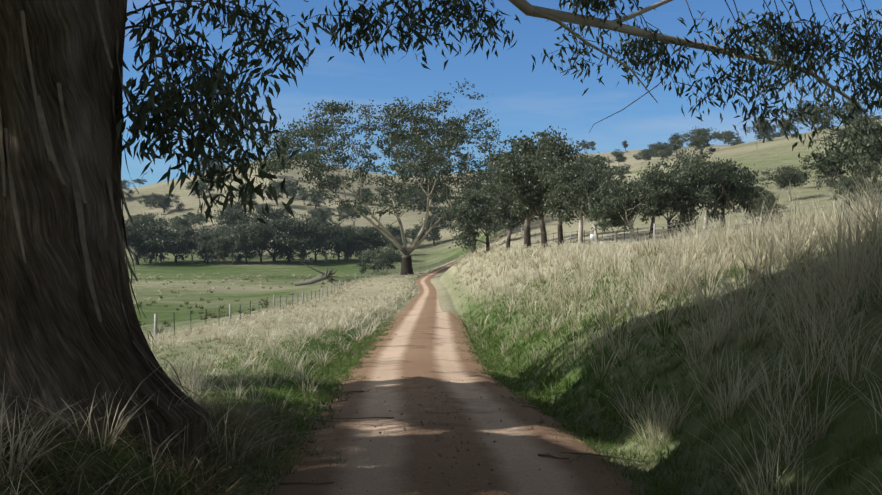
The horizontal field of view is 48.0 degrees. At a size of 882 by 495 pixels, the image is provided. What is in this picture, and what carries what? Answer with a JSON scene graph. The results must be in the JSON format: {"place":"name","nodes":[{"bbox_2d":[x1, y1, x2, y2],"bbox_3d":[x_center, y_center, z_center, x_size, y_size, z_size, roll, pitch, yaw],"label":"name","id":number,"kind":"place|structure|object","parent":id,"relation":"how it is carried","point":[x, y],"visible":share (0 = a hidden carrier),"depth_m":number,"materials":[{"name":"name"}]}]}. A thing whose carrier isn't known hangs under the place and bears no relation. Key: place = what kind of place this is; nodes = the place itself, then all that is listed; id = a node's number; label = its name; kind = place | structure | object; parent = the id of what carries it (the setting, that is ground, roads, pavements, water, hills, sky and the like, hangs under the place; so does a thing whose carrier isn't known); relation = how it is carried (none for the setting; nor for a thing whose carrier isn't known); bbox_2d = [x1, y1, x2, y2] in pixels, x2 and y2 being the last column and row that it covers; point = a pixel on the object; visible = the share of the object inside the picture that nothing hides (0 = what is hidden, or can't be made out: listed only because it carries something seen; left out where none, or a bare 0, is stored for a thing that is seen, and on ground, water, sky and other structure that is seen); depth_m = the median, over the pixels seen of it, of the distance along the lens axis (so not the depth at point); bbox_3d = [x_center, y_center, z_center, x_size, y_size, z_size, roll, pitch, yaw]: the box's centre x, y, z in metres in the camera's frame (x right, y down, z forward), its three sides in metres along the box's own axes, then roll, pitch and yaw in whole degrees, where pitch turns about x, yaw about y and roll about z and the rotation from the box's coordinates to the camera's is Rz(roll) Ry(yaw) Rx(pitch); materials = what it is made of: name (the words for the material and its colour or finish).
{"place":"outdoors","nodes":[
{"label":"outdoors","id":0,"kind":"place"},
{"bbox_2d":[0,119,881,494],"bbox_3d":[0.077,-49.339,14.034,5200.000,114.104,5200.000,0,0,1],"label":"ground","id":1,"kind":"structure","parent":0,"point":[752,155],"depth_m":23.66,"materials":[{"name":"green plant"}]},
{"bbox_2d":[0,0,228,467],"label":"tree trunk","id":2,"kind":"object","parent":1,"relation":"on","point":[59,340],"depth_m":7.51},
{"bbox_2d":[0,0,209,429],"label":"bark strips","id":3,"kind":"object","parent":2,"relation":"attached to","point":[77,183],"visible":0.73,"depth_m":7.53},
{"bbox_2d":[123,0,881,196],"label":"big gum branchlets","id":4,"kind":"object","parent":2,"relation":"attached to","point":[527,8],"visible":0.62,"depth_m":12.44,"materials":[{"name":"green plant"}]},
{"bbox_2d":[114,0,881,225],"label":"hanging gum leaves","id":5,"kind":"object","parent":4,"relation":"attached to","point":[143,109],"visible":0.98,"depth_m":10.35,"materials":[{"name":"green plant"}]},
{"bbox_2d":[122,180,135,197],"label":"hill tree","id":6,"kind":"object","parent":1,"relation":"on","point":[125,186],"visible":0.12,"depth_m":683.02,"materials":[{"name":"green plant"}]},
{"bbox_2d":[131,178,146,184],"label":"hill tree","id":7,"kind":"object","parent":1,"relation":"on","point":[137,180],"visible":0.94,"depth_m":792.03,"materials":[{"name":"green plant"}]},
{"bbox_2d":[137,194,157,207],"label":"hill tree","id":8,"kind":"object","parent":1,"relation":"on","point":[145,197],"visible":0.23,"depth_m":626.22,"materials":[{"name":"green plant"}]},
{"bbox_2d":[124,211,177,230],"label":"tree","id":9,"kind":"object","parent":1,"relation":"on","point":[148,216],"visible":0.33,"depth_m":457.23,"materials":[{"name":"green plant"}]},
{"bbox_2d":[124,229,178,263],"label":"tree","id":10,"kind":"object","parent":1,"relation":"on","point":[144,254],"visible":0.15,"depth_m":369.94,"materials":[{"name":"green plant"}]},
{"bbox_2d":[122,217,191,264],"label":"tree","id":11,"kind":"object","parent":1,"relation":"on","point":[149,236],"visible":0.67,"depth_m":361.92,"materials":[{"name":"green plant"}]},
{"bbox_2d":[141,192,186,212],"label":"tree","id":12,"kind":"object","parent":1,"relation":"on","point":[162,201],"visible":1,"depth_m":592.63,"materials":[{"name":"green plant"}]},
{"bbox_2d":[145,226,210,262],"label":"tree","id":13,"kind":"object","parent":1,"relation":"on","point":[172,232],"visible":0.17,"depth_m":370.94,"materials":[{"name":"green plant"}]},
{"bbox_2d":[159,214,205,233],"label":"tree","id":14,"kind":"object","parent":1,"relation":"on","point":[178,223],"visible":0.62,"depth_m":444.14,"materials":[{"name":"green plant"}]},
{"bbox_2d":[181,210,204,228],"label":"hill tree","id":15,"kind":"object","parent":1,"relation":"on","point":[189,214],"visible":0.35,"depth_m":514.14,"materials":[{"name":"green plant"}]},
{"bbox_2d":[168,225,218,262],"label":"tree","id":16,"kind":"object","parent":1,"relation":"on","point":[189,240],"visible":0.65,"depth_m":370.42,"materials":[{"name":"green plant"}]},
{"bbox_2d":[184,214,209,228],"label":"hill tree","id":17,"kind":"object","parent":1,"relation":"on","point":[198,219],"visible":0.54,"depth_m":503.55,"materials":[{"name":"green plant"}]},
{"bbox_2d":[185,179,214,197],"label":"tree","id":18,"kind":"object","parent":1,"relation":"on","point":[201,187],"visible":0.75,"depth_m":643.79,"materials":[{"name":"green plant"}]},
{"bbox_2d":[179,229,222,263],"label":"tree","id":19,"kind":"object","parent":1,"relation":"on","point":[202,237],"visible":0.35,"depth_m":370.75,"materials":[{"name":"green plant"}]},
{"bbox_2d":[198,162,229,180],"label":"tree","id":20,"kind":"object","parent":1,"relation":"on","point":[216,168],"visible":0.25,"depth_m":715.55,"materials":[{"name":"green plant"}]},
{"bbox_2d":[195,224,233,256],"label":"hill tree","id":21,"kind":"object","parent":1,"relation":"on","point":[225,230],"visible":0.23,"depth_m":396.63,"materials":[{"name":"green plant"}]},
{"bbox_2d":[195,237,238,264],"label":"tree","id":22,"kind":"object","parent":1,"relation":"on","point":[220,250],"visible":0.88,"depth_m":363.80,"materials":[{"name":"green plant"}]},
{"bbox_2d":[207,232,248,263],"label":"tree","id":23,"kind":"object","parent":1,"relation":"on","point":[232,243],"visible":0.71,"depth_m":364.33,"materials":[{"name":"green plant"}]},
{"bbox_2d":[208,206,261,228],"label":"tree","id":24,"kind":"object","parent":1,"relation":"on","point":[230,216],"visible":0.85,"depth_m":457.46,"materials":[{"name":"green plant"}]},
{"bbox_2d":[221,200,252,221],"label":"hill tree","id":25,"kind":"object","parent":1,"relation":"on","point":[237,205],"visible":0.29,"depth_m":505.87,"materials":[{"name":"green plant"}]},
{"bbox_2d":[224,228,260,263],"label":"tree","id":26,"kind":"object","parent":1,"relation":"on","point":[239,257],"visible":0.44,"depth_m":369.43,"materials":[{"name":"green plant"}]},
{"bbox_2d":[225,184,266,205],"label":"tree","id":27,"kind":"object","parent":1,"relation":"on","point":[253,198],"visible":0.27,"depth_m":561.88,"materials":[{"name":"green plant"}]},
{"bbox_2d":[132,277,362,333],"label":"grass tufts","id":28,"kind":"object","parent":1,"relation":"on","point":[206,315],"depth_m":118.38,"materials":[{"name":"green plant"}]},
{"bbox_2d":[233,220,281,262],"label":"tree","id":29,"kind":"object","parent":1,"relation":"on","point":[258,242],"visible":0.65,"depth_m":367.11,"materials":[{"name":"green plant"}]},
{"bbox_2d":[240,205,296,224],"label":"tree","id":30,"kind":"object","parent":1,"relation":"on","point":[278,213],"visible":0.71,"depth_m":478.55,"materials":[{"name":"green plant"}]},
{"bbox_2d":[230,218,321,262],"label":"tree","id":31,"kind":"object","parent":1,"relation":"on","point":[286,239],"visible":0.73,"depth_m":364.40,"materials":[{"name":"green plant"}]},
{"bbox_2d":[258,182,295,205],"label":"hill tree","id":32,"kind":"object","parent":1,"relation":"on","point":[288,188],"visible":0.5,"depth_m":562.24,"materials":[{"name":"green plant"}]},
{"bbox_2d":[268,179,307,197],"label":"tree","id":33,"kind":"object","parent":1,"relation":"on","point":[293,184],"visible":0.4,"depth_m":596.35,"materials":[{"name":"green plant"}]},
{"bbox_2d":[255,217,322,262],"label":"tree","id":34,"kind":"object","parent":1,"relation":"on","point":[293,223],"visible":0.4,"depth_m":370.62,"materials":[{"name":"green plant"}]},
{"bbox_2d":[138,254,457,338],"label":"roadside fence","id":35,"kind":"object","parent":1,"relation":"on","point":[156,317],"visible":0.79,"depth_m":79.86,"materials":[{"name":"grey wood"}]},
{"bbox_2d":[285,212,322,261],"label":"tree","id":36,"kind":"object","parent":1,"relation":"on","point":[316,221],"visible":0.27,"depth_m":379.41,"materials":[{"name":"green plant"}]},
{"bbox_2d":[295,188,335,207],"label":"tree","id":37,"kind":"object","parent":1,"relation":"on","point":[316,198],"visible":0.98,"depth_m":563.58,"materials":[{"name":"green plant"}]},
{"bbox_2d":[283,221,348,261],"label":"tree","id":38,"kind":"object","parent":1,"relation":"on","point":[317,243],"visible":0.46,"depth_m":378.65,"materials":[{"name":"green plant"}]},
{"bbox_2d":[295,262,339,285],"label":"fallen log","id":39,"kind":"object","parent":1,"relation":"on","point":[326,275],"visible":1,"depth_m":168.18,"materials":[{"name":"grey wood"}]},
{"bbox_2d":[305,208,331,225],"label":"tree","id":40,"kind":"object","parent":1,"relation":"on","point":[319,213],"visible":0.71,"depth_m":478.96,"materials":[{"name":"green plant"}]},
{"bbox_2d":[0,370,640,494],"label":"fallen twigs","id":41,"kind":"object","parent":1,"relation":"on","point":[61,481],"visible":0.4,"depth_m":9.77,"materials":[{"name":"brown wood"}]},
{"bbox_2d":[308,207,335,220],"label":"hill tree","id":42,"kind":"object","parent":1,"relation":"on","point":[329,214],"visible":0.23,"depth_m":498.34,"materials":[{"name":"green plant"}]},
{"bbox_2d":[304,218,345,261],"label":"tree","id":43,"kind":"object","parent":1,"relation":"on","point":[329,231],"visible":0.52,"depth_m":377.56,"materials":[{"name":"green plant"}]},
{"bbox_2d":[317,174,353,192],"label":"tree","id":44,"kind":"object","parent":1,"relation":"on","point":[343,177],"visible":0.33,"depth_m":649.28,"materials":[{"name":"green plant"}]},
{"bbox_2d":[327,223,358,260],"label":"tree","id":45,"kind":"object","parent":1,"relation":"on","point":[347,253],"visible":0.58,"depth_m":387.53,"materials":[{"name":"green plant"}]},
{"bbox_2d":[334,230,361,260],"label":"tree","id":46,"kind":"object","parent":1,"relation":"on","point":[347,245],"visible":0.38,"depth_m":386.54,"materials":[{"name":"green plant"}]},
{"bbox_2d":[333,201,374,227],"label":"tree","id":47,"kind":"object","parent":1,"relation":"on","point":[349,211],"visible":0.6,"depth_m":503.77,"materials":[{"name":"green plant"}]},
{"bbox_2d":[327,225,390,258],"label":"tree","id":48,"kind":"object","parent":1,"relation":"on","point":[365,235],"visible":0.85,"depth_m":388.55,"materials":[{"name":"green plant"}]},
{"bbox_2d":[350,188,374,202],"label":"tree","id":49,"kind":"object","parent":1,"relation":"on","point":[370,193],"visible":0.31,"depth_m":610.20,"materials":[{"name":"green plant"}]},
{"bbox_2d":[228,78,508,274],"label":"tree","id":50,"kind":"object","parent":1,"relation":"on","point":[451,138],"visible":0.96,"depth_m":180.58,"materials":[{"name":"green plant"}]},
{"bbox_2d":[374,186,391,204],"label":"hill tree","id":51,"kind":"object","parent":1,"relation":"on","point":[383,191],"visible":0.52,"depth_m":612.64,"materials":[{"name":"green plant"}]},
{"bbox_2d":[353,241,415,274],"bbox_3d":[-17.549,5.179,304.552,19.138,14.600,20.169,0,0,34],"label":"bush","id":52,"kind":"object","parent":1,"relation":"on","point":[380,260],"visible":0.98,"depth_m":302.90,"materials":[{"name":"green plant"}]},
{"bbox_2d":[379,223,413,245],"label":"hill tree","id":53,"kind":"object","parent":1,"relation":"on","point":[395,231],"visible":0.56,"depth_m":449.22,"materials":[{"name":"green plant"}]},
{"bbox_2d":[390,194,407,208],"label":"hill tree","id":54,"kind":"object","parent":1,"relation":"on","point":[403,195],"visible":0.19,"depth_m":596.15,"materials":[{"name":"green plant"}]},
{"bbox_2d":[390,235,410,250],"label":"hill tree","id":55,"kind":"object","parent":1,"relation":"on","point":[399,240],"visible":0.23,"depth_m":421.47,"materials":[{"name":"green plant"}]},
{"bbox_2d":[404,227,434,243],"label":"hill tree","id":56,"kind":"object","parent":1,"relation":"on","point":[413,233],"visible":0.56,"depth_m":454.43,"materials":[{"name":"green plant"}]},
{"bbox_2d":[400,190,440,207],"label":"hill tree","id":57,"kind":"object","parent":1,"relation":"on","point":[415,194],"visible":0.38,"depth_m":589.79,"materials":[{"name":"green plant"}]},
{"bbox_2d":[413,189,436,210],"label":"hill tree","id":58,"kind":"object","parent":1,"relation":"on","point":[423,200],"visible":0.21,"depth_m":586.54,"materials":[{"name":"green plant"}]},
{"bbox_2d":[412,214,450,243],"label":"tree","id":59,"kind":"object","parent":1,"relation":"on","point":[435,231],"visible":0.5,"depth_m":456.72,"materials":[{"name":"green plant"}]},
{"bbox_2d":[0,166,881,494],"bbox_3d":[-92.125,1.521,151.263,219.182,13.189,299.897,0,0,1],"label":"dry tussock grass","id":60,"kind":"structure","parent":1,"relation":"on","point":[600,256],"depth_m":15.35,"materials":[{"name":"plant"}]},
{"bbox_2d":[433,206,455,225],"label":"tree","id":61,"kind":"object","parent":1,"relation":"on","point":[445,214],"visible":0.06,"depth_m":517.46,"materials":[{"name":"green plant"}]},
{"bbox_2d":[446,173,496,252],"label":"tree","id":62,"kind":"object","parent":1,"relation":"on","point":[474,183],"visible":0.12,"depth_m":169.92,"materials":[{"name":"green plant"}]},
{"bbox_2d":[437,183,516,252],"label":"tree","id":63,"kind":"object","parent":1,"relation":"on","point":[476,208],"visible":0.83,"depth_m":147.20,"materials":[{"name":"green plant"}]},
{"bbox_2d":[475,217,504,237],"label":"hill tree","id":64,"kind":"object","parent":1,"relation":"on","point":[497,227],"visible":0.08,"depth_m":308.11,"materials":[{"name":"green plant"}]},
{"bbox_2d":[476,175,551,249],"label":"tree","id":65,"kind":"object","parent":1,"relation":"on","point":[510,220],"visible":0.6,"depth_m":129.92,"materials":[{"name":"green plant"}]},
{"bbox_2d":[471,136,577,247],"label":"tree","id":66,"kind":"object","parent":1,"relation":"on","point":[528,217],"visible":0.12,"depth_m":119.19,"materials":[{"name":"green plant"}]},
{"bbox_2d":[484,126,565,247],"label":"tree","id":67,"kind":"object","parent":1,"relation":"on","point":[530,199],"visible":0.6,"depth_m":99.87,"materials":[{"name":"green plant"}]},
{"bbox_2d":[519,132,590,244],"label":"tree","id":68,"kind":"object","parent":1,"relation":"on","point":[556,156],"visible":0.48,"depth_m":92.84,"materials":[{"name":"green plant"}]},
{"bbox_2d":[539,155,622,244],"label":"tree","id":69,"kind":"object","parent":1,"relation":"on","point":[561,175],"visible":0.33,"depth_m":89.80,"materials":[{"name":"green plant"}]},
{"bbox_2d":[540,166,632,243],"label":"tree","id":70,"kind":"object","parent":1,"relation":"on","point":[577,188],"visible":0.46,"depth_m":84.15,"materials":[{"name":"green plant"}]},
{"bbox_2d":[578,139,596,153],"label":"hill tree","id":71,"kind":"object","parent":1,"relation":"on","point":[582,144],"visible":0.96,"depth_m":871.02,"materials":[{"name":"green plant"}]},
{"bbox_2d":[575,152,609,176],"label":"hill tree","id":72,"kind":"object","parent":1,"relation":"on","point":[590,157],"visible":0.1,"depth_m":310.66,"materials":[{"name":"green plant"}]},
{"bbox_2d":[586,203,650,242],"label":"tree","id":73,"kind":"object","parent":1,"relation":"on","point":[616,221],"visible":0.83,"depth_m":79.77,"materials":[{"name":"green plant"}]},
{"bbox_2d":[611,148,628,165],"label":"hill tree","id":74,"kind":"object","parent":1,"relation":"on","point":[619,156],"visible":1,"depth_m":630.97,"materials":[{"name":"green plant"}]},
{"bbox_2d":[609,163,632,179],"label":"hill tree","id":75,"kind":"object","parent":1,"relation":"on","point":[619,167],"visible":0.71,"depth_m":392.08,"materials":[{"name":"green plant"}]},
{"bbox_2d":[580,173,674,241],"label":"tree","id":76,"kind":"object","parent":1,"relation":"on","point":[623,199],"visible":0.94,"depth_m":78.66,"materials":[{"name":"green plant"}]},
{"bbox_2d":[630,148,658,160],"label":"hill tree","id":77,"kind":"object","parent":1,"relation":"on","point":[646,154],"visible":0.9,"depth_m":631.07,"materials":[{"name":"green plant"}]},
{"bbox_2d":[634,162,680,238],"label":"tree","id":78,"kind":"object","parent":1,"relation":"on","point":[655,175],"visible":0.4,"depth_m":80.51,"materials":[{"name":"green plant"}]},
{"bbox_2d":[654,149,671,160],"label":"tree","id":79,"kind":"object","parent":1,"relation":"on","point":[662,153],"visible":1,"depth_m":489.55,"materials":[{"name":"green plant"}]},
{"bbox_2d":[653,143,677,155],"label":"hill tree","id":80,"kind":"object","parent":1,"relation":"on","point":[667,146],"visible":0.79,"depth_m":716.36,"materials":[{"name":"green plant"}]},
{"bbox_2d":[668,133,683,156],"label":"hill tree","id":81,"kind":"object","parent":1,"relation":"on","point":[676,136],"visible":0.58,"depth_m":520.09,"materials":[{"name":"green plant"}]},
{"bbox_2d":[632,165,722,235],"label":"tree","id":82,"kind":"object","parent":1,"relation":"on","point":[687,193],"visible":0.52,"depth_m":83.89,"materials":[{"name":"green plant"}]},
{"bbox_2d":[657,146,732,232],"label":"tree","id":83,"kind":"object","parent":1,"relation":"on","point":[698,164],"visible":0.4,"depth_m":85.74,"materials":[{"name":"green plant"}]},
{"bbox_2d":[514,188,880,242],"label":"roadside fence","id":84,"kind":"object","parent":1,"relation":"on","point":[624,233],"visible":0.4,"depth_m":63.62,"materials":[{"name":"grey wood"}]},
{"bbox_2d":[668,126,733,153],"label":"hill tree","id":85,"kind":"object","parent":1,"relation":"on","point":[698,142],"visible":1,"depth_m":434.31,"materials":[{"name":"green plant"}]},
{"bbox_2d":[665,159,766,226],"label":"tree","id":86,"kind":"object","parent":1,"relation":"on","point":[748,190],"visible":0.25,"depth_m":89.69,"materials":[{"name":"green plant"}]},
{"bbox_2d":[681,157,750,229],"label":"tree","id":87,"kind":"object","parent":1,"relation":"on","point":[726,178],"visible":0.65,"depth_m":89.01,"materials":[{"name":"green plant"}]},
{"bbox_2d":[719,130,740,144],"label":"hill tree","id":88,"kind":"object","parent":1,"relation":"on","point":[731,136],"visible":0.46,"depth_m":839.56,"materials":[{"name":"green plant"}]},
{"bbox_2d":[727,139,744,145],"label":"hill tree","id":89,"kind":"object","parent":1,"relation":"on","point":[735,142],"visible":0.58,"depth_m":646.21,"materials":[{"name":"green plant"}]},
{"bbox_2d":[735,184,777,213],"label":"tree","id":90,"kind":"object","parent":1,"relation":"on","point":[760,191],"visible":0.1,"depth_m":124.03,"materials":[{"name":"green plant"}]},
{"bbox_2d":[740,116,786,142],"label":"hill tree","id":91,"kind":"object","parent":1,"relation":"on","point":[761,134],"visible":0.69,"depth_m":434.03,"materials":[{"name":"green plant"}]},
{"bbox_2d":[751,192,786,224],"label":"bush","id":92,"kind":"object","parent":1,"relation":"on","point":[768,203],"visible":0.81,"depth_m":80.79,"materials":[{"name":"green plant"}]},
{"bbox_2d":[758,163,804,200],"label":"tree","id":93,"kind":"object","parent":1,"relation":"on","point":[788,175],"visible":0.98,"depth_m":145.87,"materials":[{"name":"green plant"}]},
{"bbox_2d":[773,118,803,136],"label":"hill tree","id":94,"kind":"object","parent":1,"relation":"on","point":[781,127],"visible":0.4,"depth_m":549.80,"materials":[{"name":"green plant"}]},
{"bbox_2d":[779,102,846,139],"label":"hill tree","id":95,"kind":"object","parent":1,"relation":"on","point":[818,115],"visible":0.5,"depth_m":335.63,"materials":[{"name":"green plant"}]},
{"bbox_2d":[792,149,871,188],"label":"tree","id":96,"kind":"object","parent":1,"relation":"on","point":[833,168],"visible":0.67,"depth_m":162.28,"materials":[{"name":"green plant"}]},
{"bbox_2d":[826,126,851,142],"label":"tree","id":97,"kind":"object","parent":1,"relation":"on","point":[839,133],"visible":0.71,"depth_m":299.99,"materials":[{"name":"green plant"}]},
{"bbox_2d":[812,173,868,202],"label":"tree","id":98,"kind":"object","parent":1,"relation":"on","point":[843,180],"visible":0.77,"depth_m":122.39,"materials":[{"name":"green plant"}]},
{"bbox_2d":[813,111,881,182],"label":"tree","id":99,"kind":"object","parent":1,"relation":"on","point":[875,147],"visible":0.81,"depth_m":145.03,"materials":[{"name":"green plant"}]},
{"bbox_2d":[834,99,874,124],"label":"hill tree","id":100,"kind":"object","parent":1,"relation":"on","point":[858,112],"visible":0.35,"depth_m":426.24,"materials":[{"name":"green plant"}]},
{"bbox_2d":[845,179,881,210],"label":"tree","id":101,"kind":"object","parent":1,"relation":"on","point":[876,186],"visible":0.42,"depth_m":92.96,"materials":[{"name":"green plant"}]},
{"bbox_2d":[271,258,644,494],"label":"road","id":102,"kind":"structure","parent":0,"point":[422,344],"depth_m":11.04,"materials":[{"name":"brown soil"}]},
{"bbox_2d":[292,375,606,494],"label":"road stones","id":103,"kind":"object","parent":102,"relation":"on","point":[475,490],"visible":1,"depth_m":11.87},
{"bbox_2d":[121,0,881,187],"label":"sky","id":104,"kind":"structure","parent":0,"point":[522,99],"materials":[{"name":"blue"}]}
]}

